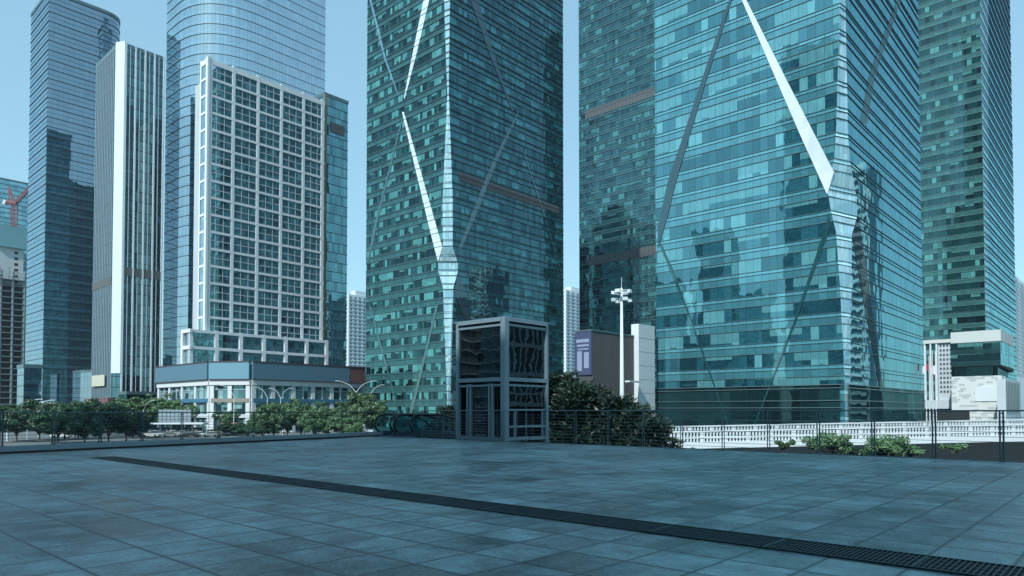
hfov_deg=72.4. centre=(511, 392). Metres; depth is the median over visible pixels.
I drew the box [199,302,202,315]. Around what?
window
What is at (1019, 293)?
apartment block
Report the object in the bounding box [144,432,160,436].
parked car
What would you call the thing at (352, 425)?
broadleaf tree
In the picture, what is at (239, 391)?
window
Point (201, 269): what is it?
window
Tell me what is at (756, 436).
balustrade
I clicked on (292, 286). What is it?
window
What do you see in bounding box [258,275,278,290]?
window
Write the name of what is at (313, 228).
window
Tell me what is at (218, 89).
window
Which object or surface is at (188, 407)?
broadleaf tree
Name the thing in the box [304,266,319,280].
window
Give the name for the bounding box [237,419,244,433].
window
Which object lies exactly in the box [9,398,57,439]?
broadleaf tree
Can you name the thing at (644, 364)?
white pylon
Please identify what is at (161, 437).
road
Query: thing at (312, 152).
window
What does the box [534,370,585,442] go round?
feathery tree
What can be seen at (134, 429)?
broadleaf tree
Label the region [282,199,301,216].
window
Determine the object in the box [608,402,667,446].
feathery tree
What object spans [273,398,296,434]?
broadleaf tree
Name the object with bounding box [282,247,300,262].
window
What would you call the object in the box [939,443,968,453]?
shrub
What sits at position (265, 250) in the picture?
window
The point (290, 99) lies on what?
window
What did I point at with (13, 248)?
unfinished building
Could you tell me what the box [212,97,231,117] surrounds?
window
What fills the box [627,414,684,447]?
bush
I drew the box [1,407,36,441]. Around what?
broadleaf tree
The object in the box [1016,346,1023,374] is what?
window
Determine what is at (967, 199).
office tower
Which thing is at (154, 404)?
broadleaf tree
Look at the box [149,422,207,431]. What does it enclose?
bus shelter
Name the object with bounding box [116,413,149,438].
broadleaf tree
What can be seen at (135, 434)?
parked car
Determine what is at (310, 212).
window
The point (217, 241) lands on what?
window
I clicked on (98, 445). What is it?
railing
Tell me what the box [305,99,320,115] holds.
window
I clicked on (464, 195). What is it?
office tower
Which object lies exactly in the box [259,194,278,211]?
window
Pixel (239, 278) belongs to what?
window
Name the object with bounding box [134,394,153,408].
broadleaf tree
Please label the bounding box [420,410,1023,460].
railing
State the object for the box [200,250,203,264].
window
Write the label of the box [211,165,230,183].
window
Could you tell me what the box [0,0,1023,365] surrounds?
sky
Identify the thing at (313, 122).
window
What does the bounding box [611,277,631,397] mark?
lighting mast
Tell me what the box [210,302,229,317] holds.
window
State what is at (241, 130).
window
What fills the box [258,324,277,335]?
window
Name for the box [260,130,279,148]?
window
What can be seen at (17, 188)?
office tower
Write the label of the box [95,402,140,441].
broadleaf tree
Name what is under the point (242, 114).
window
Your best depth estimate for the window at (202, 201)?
244.00 m
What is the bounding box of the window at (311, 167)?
[305,159,320,175]
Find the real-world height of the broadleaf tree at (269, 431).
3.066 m
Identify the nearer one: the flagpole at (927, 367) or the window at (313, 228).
the flagpole at (927, 367)
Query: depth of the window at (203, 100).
244.74 m
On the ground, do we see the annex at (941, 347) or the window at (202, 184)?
the annex at (941, 347)
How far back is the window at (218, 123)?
246.30 m
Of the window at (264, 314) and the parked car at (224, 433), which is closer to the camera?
the parked car at (224, 433)
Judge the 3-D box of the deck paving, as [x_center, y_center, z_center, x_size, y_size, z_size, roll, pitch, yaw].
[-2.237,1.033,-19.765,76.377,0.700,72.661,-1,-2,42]
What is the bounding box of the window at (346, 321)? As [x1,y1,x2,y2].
[346,321,364,366]
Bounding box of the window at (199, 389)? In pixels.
[197,385,206,398]
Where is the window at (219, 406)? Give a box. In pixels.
[215,402,227,411]
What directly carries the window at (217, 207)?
in the office tower at (258, 243)
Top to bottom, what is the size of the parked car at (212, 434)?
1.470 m
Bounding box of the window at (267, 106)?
[260,97,279,116]
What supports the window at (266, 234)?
in the office tower at (258, 243)
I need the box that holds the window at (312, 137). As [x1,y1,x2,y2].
[305,129,320,145]
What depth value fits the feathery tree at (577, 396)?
41.22 m
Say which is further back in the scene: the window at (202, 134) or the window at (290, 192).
the window at (290, 192)
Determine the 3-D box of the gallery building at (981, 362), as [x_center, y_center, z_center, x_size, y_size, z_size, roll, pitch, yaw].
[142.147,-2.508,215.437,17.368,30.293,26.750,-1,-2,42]
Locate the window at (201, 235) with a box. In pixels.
[200,233,203,247]
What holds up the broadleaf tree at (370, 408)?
on the ground
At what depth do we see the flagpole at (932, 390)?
150.03 m
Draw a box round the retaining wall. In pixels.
[703,442,1023,460]
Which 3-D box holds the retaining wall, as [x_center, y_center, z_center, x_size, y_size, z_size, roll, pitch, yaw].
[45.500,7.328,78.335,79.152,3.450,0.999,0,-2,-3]
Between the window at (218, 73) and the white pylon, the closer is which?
the white pylon
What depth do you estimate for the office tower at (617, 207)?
317.51 m
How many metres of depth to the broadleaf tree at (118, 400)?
222.47 m
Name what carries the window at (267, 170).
in the office tower at (258, 243)
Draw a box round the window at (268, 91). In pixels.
[260,83,279,100]
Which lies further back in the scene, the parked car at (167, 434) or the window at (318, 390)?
the window at (318, 390)
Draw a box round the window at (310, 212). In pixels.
[304,205,320,220]
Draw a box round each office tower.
[0,177,27,336]
[24,0,119,404]
[84,41,164,405]
[162,0,325,365]
[180,56,327,364]
[314,92,348,365]
[365,0,563,431]
[578,0,656,412]
[654,0,925,430]
[918,0,1016,380]
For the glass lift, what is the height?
6.210 m
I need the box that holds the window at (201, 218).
[200,216,203,230]
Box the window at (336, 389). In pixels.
[334,387,346,399]
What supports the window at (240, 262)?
in the office tower at (258, 243)
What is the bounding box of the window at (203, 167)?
[201,165,204,179]
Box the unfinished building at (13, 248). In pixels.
[0,224,26,406]
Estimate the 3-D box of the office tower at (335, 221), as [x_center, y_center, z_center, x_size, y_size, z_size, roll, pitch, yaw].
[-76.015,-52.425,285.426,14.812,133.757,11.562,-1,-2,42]
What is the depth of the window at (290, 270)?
265.54 m
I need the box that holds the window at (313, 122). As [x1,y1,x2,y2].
[305,113,320,130]
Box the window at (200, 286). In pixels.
[199,285,202,298]
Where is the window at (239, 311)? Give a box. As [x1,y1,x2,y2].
[233,304,254,319]
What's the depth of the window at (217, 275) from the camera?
244.86 m
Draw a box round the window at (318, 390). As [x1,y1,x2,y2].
[315,387,329,398]
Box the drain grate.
[90,456,1023,575]
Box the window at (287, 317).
[281,310,300,324]
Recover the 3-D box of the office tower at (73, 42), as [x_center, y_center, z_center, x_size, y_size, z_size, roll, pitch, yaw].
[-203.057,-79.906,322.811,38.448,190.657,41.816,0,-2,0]
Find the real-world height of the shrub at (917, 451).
0.572 m
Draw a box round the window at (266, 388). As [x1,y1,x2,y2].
[256,385,269,398]
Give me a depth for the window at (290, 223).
265.86 m
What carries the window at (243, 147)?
in the office tower at (258, 243)
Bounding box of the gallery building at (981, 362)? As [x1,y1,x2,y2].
[934,329,1013,425]
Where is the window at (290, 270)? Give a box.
[282,263,300,278]
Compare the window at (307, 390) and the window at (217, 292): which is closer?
the window at (307, 390)
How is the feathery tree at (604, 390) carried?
on the ground
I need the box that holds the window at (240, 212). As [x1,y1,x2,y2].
[234,204,255,222]
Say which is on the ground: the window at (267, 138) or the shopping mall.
the shopping mall
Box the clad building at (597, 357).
[574,329,633,404]
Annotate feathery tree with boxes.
[426,404,455,433]
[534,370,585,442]
[542,379,606,444]
[561,383,616,442]
[581,393,641,445]
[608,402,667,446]
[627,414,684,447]
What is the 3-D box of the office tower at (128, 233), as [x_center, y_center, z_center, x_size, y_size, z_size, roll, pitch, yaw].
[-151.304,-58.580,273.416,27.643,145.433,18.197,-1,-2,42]
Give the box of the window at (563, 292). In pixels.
[563,292,573,372]
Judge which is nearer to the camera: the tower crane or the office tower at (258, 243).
the office tower at (258, 243)
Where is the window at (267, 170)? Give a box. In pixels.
[259,162,279,179]
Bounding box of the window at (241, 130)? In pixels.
[235,122,256,140]
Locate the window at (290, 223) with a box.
[282,215,301,231]
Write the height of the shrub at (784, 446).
0.514 m
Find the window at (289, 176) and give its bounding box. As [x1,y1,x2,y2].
[283,168,301,185]
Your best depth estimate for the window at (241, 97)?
253.13 m
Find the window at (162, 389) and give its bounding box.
[160,388,167,398]
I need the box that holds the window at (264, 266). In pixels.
[258,258,278,274]
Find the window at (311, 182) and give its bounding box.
[305,174,320,190]
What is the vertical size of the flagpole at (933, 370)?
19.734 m
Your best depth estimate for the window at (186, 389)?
226.68 m
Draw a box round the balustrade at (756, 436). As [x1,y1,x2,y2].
[666,419,1023,455]
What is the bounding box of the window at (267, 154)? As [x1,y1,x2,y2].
[259,145,279,164]
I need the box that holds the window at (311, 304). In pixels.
[304,297,319,311]
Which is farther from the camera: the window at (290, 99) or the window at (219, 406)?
the window at (290, 99)
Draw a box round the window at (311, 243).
[304,236,319,250]
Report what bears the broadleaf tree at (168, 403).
on the ground
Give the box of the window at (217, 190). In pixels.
[211,182,230,200]
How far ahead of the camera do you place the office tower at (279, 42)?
297.46 m
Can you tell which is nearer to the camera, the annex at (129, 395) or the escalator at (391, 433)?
the escalator at (391, 433)
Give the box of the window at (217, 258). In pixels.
[210,250,229,266]
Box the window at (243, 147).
[235,138,255,157]
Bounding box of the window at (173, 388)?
[172,387,180,398]
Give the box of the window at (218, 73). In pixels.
[212,65,231,83]
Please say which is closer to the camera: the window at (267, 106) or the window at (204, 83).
the window at (204, 83)
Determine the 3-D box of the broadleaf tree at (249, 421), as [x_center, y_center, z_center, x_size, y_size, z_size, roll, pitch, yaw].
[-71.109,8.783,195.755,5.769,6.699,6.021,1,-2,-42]
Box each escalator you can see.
[372,413,455,436]
[392,413,455,438]
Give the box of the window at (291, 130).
[283,121,301,139]
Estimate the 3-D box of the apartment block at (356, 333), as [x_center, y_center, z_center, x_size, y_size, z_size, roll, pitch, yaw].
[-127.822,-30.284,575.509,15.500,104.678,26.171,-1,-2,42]
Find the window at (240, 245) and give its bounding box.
[234,238,254,254]
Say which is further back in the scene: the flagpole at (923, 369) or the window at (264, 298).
the window at (264, 298)
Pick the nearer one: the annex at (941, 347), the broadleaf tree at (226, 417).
the broadleaf tree at (226, 417)
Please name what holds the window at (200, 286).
in the office tower at (258, 243)
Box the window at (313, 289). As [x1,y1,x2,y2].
[304,282,319,296]
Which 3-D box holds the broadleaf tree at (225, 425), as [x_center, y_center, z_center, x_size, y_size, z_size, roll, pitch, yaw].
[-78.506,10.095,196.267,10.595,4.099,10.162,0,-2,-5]
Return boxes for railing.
[0,412,382,453]
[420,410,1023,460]
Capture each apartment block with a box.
[346,291,365,366]
[563,287,578,379]
[1015,275,1023,418]
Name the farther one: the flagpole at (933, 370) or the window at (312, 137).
the window at (312, 137)
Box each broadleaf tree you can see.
[0,404,26,411]
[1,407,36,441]
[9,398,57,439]
[28,402,80,442]
[52,401,85,438]
[58,404,105,442]
[66,400,97,438]
[88,397,118,437]
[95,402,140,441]
[109,408,152,440]
[112,397,132,408]
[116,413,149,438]
[122,397,150,413]
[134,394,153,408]
[145,393,173,426]
[150,399,183,426]
[169,402,199,426]
[208,422,245,435]
[212,407,240,422]
[232,425,259,436]
[244,426,278,435]
[246,416,262,425]
[250,402,293,435]
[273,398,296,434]
[285,399,316,434]
[297,409,331,433]
[310,401,320,433]
[319,402,342,430]
[322,408,349,433]
[335,390,385,425]
[336,416,365,432]
[347,395,388,429]
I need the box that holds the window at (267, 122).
[260,114,279,132]
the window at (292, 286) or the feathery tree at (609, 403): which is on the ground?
the feathery tree at (609, 403)
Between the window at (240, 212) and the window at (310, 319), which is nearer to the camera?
the window at (240, 212)
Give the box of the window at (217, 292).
[210,284,229,300]
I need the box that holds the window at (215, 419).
[214,418,218,427]
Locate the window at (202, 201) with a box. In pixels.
[200,199,203,214]
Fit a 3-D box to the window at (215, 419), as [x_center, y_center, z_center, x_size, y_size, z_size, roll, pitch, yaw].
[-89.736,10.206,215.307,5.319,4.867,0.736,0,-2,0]
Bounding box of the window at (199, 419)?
[197,417,206,431]
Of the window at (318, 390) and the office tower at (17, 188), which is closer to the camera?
the window at (318, 390)
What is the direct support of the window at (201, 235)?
in the office tower at (258, 243)
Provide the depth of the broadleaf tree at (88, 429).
145.92 m
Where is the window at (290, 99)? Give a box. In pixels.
[283,91,302,108]
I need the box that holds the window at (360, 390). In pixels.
[352,388,362,394]
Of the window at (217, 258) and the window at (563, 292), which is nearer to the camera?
the window at (217, 258)
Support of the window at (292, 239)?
in the office tower at (258, 243)
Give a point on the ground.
(44, 439)
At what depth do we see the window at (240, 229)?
251.96 m
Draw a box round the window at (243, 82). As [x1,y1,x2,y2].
[235,74,256,92]
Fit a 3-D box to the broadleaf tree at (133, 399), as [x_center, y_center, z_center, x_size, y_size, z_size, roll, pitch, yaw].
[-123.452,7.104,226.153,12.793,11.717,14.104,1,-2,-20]
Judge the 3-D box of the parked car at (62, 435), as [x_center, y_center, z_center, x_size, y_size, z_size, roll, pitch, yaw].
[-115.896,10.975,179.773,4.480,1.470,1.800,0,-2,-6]
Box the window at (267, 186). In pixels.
[259,178,279,195]
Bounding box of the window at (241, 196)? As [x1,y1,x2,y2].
[234,188,255,205]
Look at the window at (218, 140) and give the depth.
246.24 m
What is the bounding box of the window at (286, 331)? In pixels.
[281,326,300,337]
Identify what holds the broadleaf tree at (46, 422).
on the ground
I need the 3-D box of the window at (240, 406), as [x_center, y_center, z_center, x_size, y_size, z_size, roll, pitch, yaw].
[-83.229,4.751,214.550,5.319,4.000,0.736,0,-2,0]
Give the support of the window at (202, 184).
in the office tower at (258, 243)
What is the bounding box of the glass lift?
[455,316,549,442]
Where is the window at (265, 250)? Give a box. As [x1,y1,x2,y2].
[258,242,278,258]
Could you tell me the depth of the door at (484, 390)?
29.12 m
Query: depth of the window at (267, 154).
259.64 m
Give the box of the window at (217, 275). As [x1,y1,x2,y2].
[210,267,229,283]
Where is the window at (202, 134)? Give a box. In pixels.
[201,131,204,146]
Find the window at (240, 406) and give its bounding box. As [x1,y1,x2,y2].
[232,402,245,413]
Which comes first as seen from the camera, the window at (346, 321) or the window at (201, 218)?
the window at (201, 218)
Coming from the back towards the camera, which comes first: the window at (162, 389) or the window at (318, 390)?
the window at (162, 389)
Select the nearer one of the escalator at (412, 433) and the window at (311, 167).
the escalator at (412, 433)
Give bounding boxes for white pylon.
[625,324,654,416]
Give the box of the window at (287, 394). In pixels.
[275,386,290,398]
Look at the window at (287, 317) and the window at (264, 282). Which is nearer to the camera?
the window at (264, 282)
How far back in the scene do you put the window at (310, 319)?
271.57 m
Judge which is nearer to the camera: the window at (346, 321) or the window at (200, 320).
the window at (200, 320)
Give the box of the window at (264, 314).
[258,307,277,322]
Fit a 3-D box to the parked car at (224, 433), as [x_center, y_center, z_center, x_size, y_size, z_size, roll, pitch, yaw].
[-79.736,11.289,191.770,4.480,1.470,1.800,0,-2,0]
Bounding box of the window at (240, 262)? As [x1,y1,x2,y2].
[234,254,254,270]
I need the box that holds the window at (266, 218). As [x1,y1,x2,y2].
[259,210,278,226]
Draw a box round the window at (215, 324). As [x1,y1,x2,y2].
[210,319,229,331]
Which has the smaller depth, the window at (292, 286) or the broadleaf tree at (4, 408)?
the broadleaf tree at (4, 408)
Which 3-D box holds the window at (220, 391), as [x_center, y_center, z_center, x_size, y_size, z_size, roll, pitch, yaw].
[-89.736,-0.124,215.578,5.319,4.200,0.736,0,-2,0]
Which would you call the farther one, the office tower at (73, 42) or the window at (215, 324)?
the office tower at (73, 42)
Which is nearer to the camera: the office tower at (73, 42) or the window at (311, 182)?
the window at (311, 182)
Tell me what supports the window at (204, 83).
in the office tower at (258, 243)
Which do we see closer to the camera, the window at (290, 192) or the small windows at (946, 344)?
the small windows at (946, 344)
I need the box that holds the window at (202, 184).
[201,182,204,196]
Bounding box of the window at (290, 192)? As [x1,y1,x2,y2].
[282,184,301,201]
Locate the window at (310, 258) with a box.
[304,251,319,265]
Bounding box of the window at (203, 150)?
[201,148,204,163]
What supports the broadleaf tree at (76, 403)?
on the ground
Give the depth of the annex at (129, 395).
253.03 m
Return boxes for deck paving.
[0,437,1023,575]
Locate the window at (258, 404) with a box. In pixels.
[256,402,269,408]
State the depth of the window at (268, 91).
260.14 m
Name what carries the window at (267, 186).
in the office tower at (258, 243)
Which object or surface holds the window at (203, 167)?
in the office tower at (258, 243)
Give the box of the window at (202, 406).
[197,402,206,413]
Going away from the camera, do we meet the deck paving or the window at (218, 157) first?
the deck paving
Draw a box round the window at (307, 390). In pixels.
[296,386,310,398]
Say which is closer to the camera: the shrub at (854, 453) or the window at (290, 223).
the shrub at (854, 453)
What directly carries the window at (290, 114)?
in the office tower at (258, 243)
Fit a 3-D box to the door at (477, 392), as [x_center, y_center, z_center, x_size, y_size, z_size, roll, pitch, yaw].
[-1.458,0.871,29.446,0.500,2.100,0.030,-1,-2,42]
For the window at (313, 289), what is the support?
in the office tower at (258, 243)
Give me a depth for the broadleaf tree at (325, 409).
176.77 m
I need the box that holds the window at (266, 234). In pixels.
[259,226,278,242]
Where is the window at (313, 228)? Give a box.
[304,220,320,235]
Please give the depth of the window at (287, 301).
265.28 m
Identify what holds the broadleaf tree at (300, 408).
on the ground
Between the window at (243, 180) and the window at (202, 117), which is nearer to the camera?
the window at (202, 117)
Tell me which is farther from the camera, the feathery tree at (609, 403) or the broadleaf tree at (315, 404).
the broadleaf tree at (315, 404)
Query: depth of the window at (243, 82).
253.44 m
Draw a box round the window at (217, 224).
[211,216,230,233]
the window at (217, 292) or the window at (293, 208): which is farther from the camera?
the window at (293, 208)
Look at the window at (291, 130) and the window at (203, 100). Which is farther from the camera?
the window at (291, 130)
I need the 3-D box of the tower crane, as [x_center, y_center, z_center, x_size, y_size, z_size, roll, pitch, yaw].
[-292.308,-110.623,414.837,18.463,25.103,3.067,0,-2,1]
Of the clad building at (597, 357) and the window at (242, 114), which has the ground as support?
the clad building at (597, 357)
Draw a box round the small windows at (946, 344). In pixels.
[939,344,951,392]
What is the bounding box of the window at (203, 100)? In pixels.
[202,97,205,112]
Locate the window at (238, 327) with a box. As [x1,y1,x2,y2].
[233,321,254,333]
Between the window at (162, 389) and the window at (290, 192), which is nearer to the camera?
the window at (162, 389)
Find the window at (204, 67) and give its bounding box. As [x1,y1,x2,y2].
[202,65,205,78]
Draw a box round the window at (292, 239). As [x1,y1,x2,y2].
[282,231,300,247]
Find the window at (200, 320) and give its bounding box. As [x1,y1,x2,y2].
[199,319,202,329]
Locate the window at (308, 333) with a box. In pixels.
[303,328,319,339]
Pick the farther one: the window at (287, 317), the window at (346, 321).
the window at (346, 321)
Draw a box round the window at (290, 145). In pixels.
[283,137,301,154]
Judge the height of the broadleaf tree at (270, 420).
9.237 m
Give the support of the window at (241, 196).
in the office tower at (258, 243)
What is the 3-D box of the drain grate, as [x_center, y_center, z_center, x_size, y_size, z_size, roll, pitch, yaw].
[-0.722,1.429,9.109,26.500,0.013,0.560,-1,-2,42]
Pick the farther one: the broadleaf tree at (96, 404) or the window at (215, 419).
the window at (215, 419)
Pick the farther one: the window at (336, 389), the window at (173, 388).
the window at (336, 389)
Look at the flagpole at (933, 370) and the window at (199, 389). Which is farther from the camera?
the window at (199, 389)
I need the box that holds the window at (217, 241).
[211,233,230,250]
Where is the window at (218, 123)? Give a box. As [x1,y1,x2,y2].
[212,114,231,133]
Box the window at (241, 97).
[235,89,256,108]
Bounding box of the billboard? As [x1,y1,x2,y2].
[158,410,190,426]
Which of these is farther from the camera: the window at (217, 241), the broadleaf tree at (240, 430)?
the window at (217, 241)
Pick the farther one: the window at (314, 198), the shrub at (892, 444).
the window at (314, 198)
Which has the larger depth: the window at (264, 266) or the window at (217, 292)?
the window at (264, 266)
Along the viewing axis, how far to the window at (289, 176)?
266.51 m
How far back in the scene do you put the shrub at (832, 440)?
28.23 m
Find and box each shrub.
[774,439,795,449]
[801,432,854,453]
[839,446,880,455]
[860,434,924,456]
[902,445,921,456]
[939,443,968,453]
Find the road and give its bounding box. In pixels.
[25,430,334,448]
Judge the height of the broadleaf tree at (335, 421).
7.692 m
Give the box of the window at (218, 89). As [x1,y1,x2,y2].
[212,81,231,100]
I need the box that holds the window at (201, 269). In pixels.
[200,267,203,281]
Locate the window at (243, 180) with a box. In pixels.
[234,171,255,189]
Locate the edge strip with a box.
[411,437,1023,461]
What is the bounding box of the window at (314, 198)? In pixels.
[305,190,320,205]
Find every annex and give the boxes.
[16,364,42,429]
[72,370,91,401]
[118,391,156,429]
[923,339,951,425]
[997,379,1020,423]
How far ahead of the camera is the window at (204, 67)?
245.22 m
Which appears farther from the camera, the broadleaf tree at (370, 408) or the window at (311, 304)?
the window at (311, 304)
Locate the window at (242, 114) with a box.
[235,105,256,125]
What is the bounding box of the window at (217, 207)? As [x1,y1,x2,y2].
[211,199,230,216]
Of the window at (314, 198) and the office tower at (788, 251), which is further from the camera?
the window at (314, 198)
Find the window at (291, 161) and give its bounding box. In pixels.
[283,153,301,170]
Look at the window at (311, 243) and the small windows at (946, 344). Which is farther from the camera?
the window at (311, 243)
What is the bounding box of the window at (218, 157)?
[211,148,231,166]
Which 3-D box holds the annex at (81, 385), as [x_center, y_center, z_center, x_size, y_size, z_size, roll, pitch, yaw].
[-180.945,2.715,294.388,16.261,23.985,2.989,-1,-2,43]
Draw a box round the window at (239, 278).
[233,271,254,287]
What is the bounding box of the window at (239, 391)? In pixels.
[233,385,245,397]
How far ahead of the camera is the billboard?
211.75 m
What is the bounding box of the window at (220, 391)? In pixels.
[215,385,227,397]
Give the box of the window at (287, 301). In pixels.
[281,294,300,309]
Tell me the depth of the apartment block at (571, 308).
626.39 m
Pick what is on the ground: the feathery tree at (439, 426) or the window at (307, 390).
the feathery tree at (439, 426)
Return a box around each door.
[473,388,481,436]
[482,388,487,436]
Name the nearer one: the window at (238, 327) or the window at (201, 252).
the window at (201, 252)
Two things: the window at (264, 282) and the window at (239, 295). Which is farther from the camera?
the window at (264, 282)
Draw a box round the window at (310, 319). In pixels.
[304,313,319,326]
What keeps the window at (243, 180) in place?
in the office tower at (258, 243)
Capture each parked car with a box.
[50,433,71,437]
[128,431,139,436]
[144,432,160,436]
[161,432,179,436]
[183,431,200,436]
[202,431,220,436]
[218,431,229,435]
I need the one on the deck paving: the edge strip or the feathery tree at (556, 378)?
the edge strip
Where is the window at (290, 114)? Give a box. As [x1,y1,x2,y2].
[283,106,301,124]
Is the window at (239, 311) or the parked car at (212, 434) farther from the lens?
the window at (239, 311)
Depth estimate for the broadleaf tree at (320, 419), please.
158.02 m
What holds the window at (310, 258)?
in the office tower at (258, 243)
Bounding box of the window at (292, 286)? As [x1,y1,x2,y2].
[282,278,300,293]
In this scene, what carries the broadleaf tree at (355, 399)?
on the ground
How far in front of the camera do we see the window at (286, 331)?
264.82 m
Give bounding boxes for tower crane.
[2,186,27,226]
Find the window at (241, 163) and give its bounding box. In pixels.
[235,155,255,173]
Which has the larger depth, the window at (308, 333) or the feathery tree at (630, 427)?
the window at (308, 333)
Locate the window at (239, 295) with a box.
[233,288,254,303]
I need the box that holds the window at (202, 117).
[201,115,204,129]
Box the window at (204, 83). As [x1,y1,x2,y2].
[202,80,205,95]
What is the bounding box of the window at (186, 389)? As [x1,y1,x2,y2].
[184,386,193,398]
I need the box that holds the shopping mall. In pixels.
[155,361,365,433]
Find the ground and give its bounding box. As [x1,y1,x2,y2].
[0,420,1023,454]
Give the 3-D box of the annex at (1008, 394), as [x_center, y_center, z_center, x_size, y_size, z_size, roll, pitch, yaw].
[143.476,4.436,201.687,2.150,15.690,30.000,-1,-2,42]
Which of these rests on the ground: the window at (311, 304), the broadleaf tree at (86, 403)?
the broadleaf tree at (86, 403)
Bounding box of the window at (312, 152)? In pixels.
[305,144,320,160]
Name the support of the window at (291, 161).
in the office tower at (258, 243)
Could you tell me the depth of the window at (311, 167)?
273.10 m
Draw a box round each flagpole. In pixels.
[922,346,926,420]
[926,363,930,425]
[930,351,936,425]
[932,351,933,425]
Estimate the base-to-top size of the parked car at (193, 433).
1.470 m
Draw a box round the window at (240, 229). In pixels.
[234,221,255,238]
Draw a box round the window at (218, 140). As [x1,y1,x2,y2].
[212,131,231,150]
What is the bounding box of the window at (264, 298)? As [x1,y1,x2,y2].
[258,291,278,306]

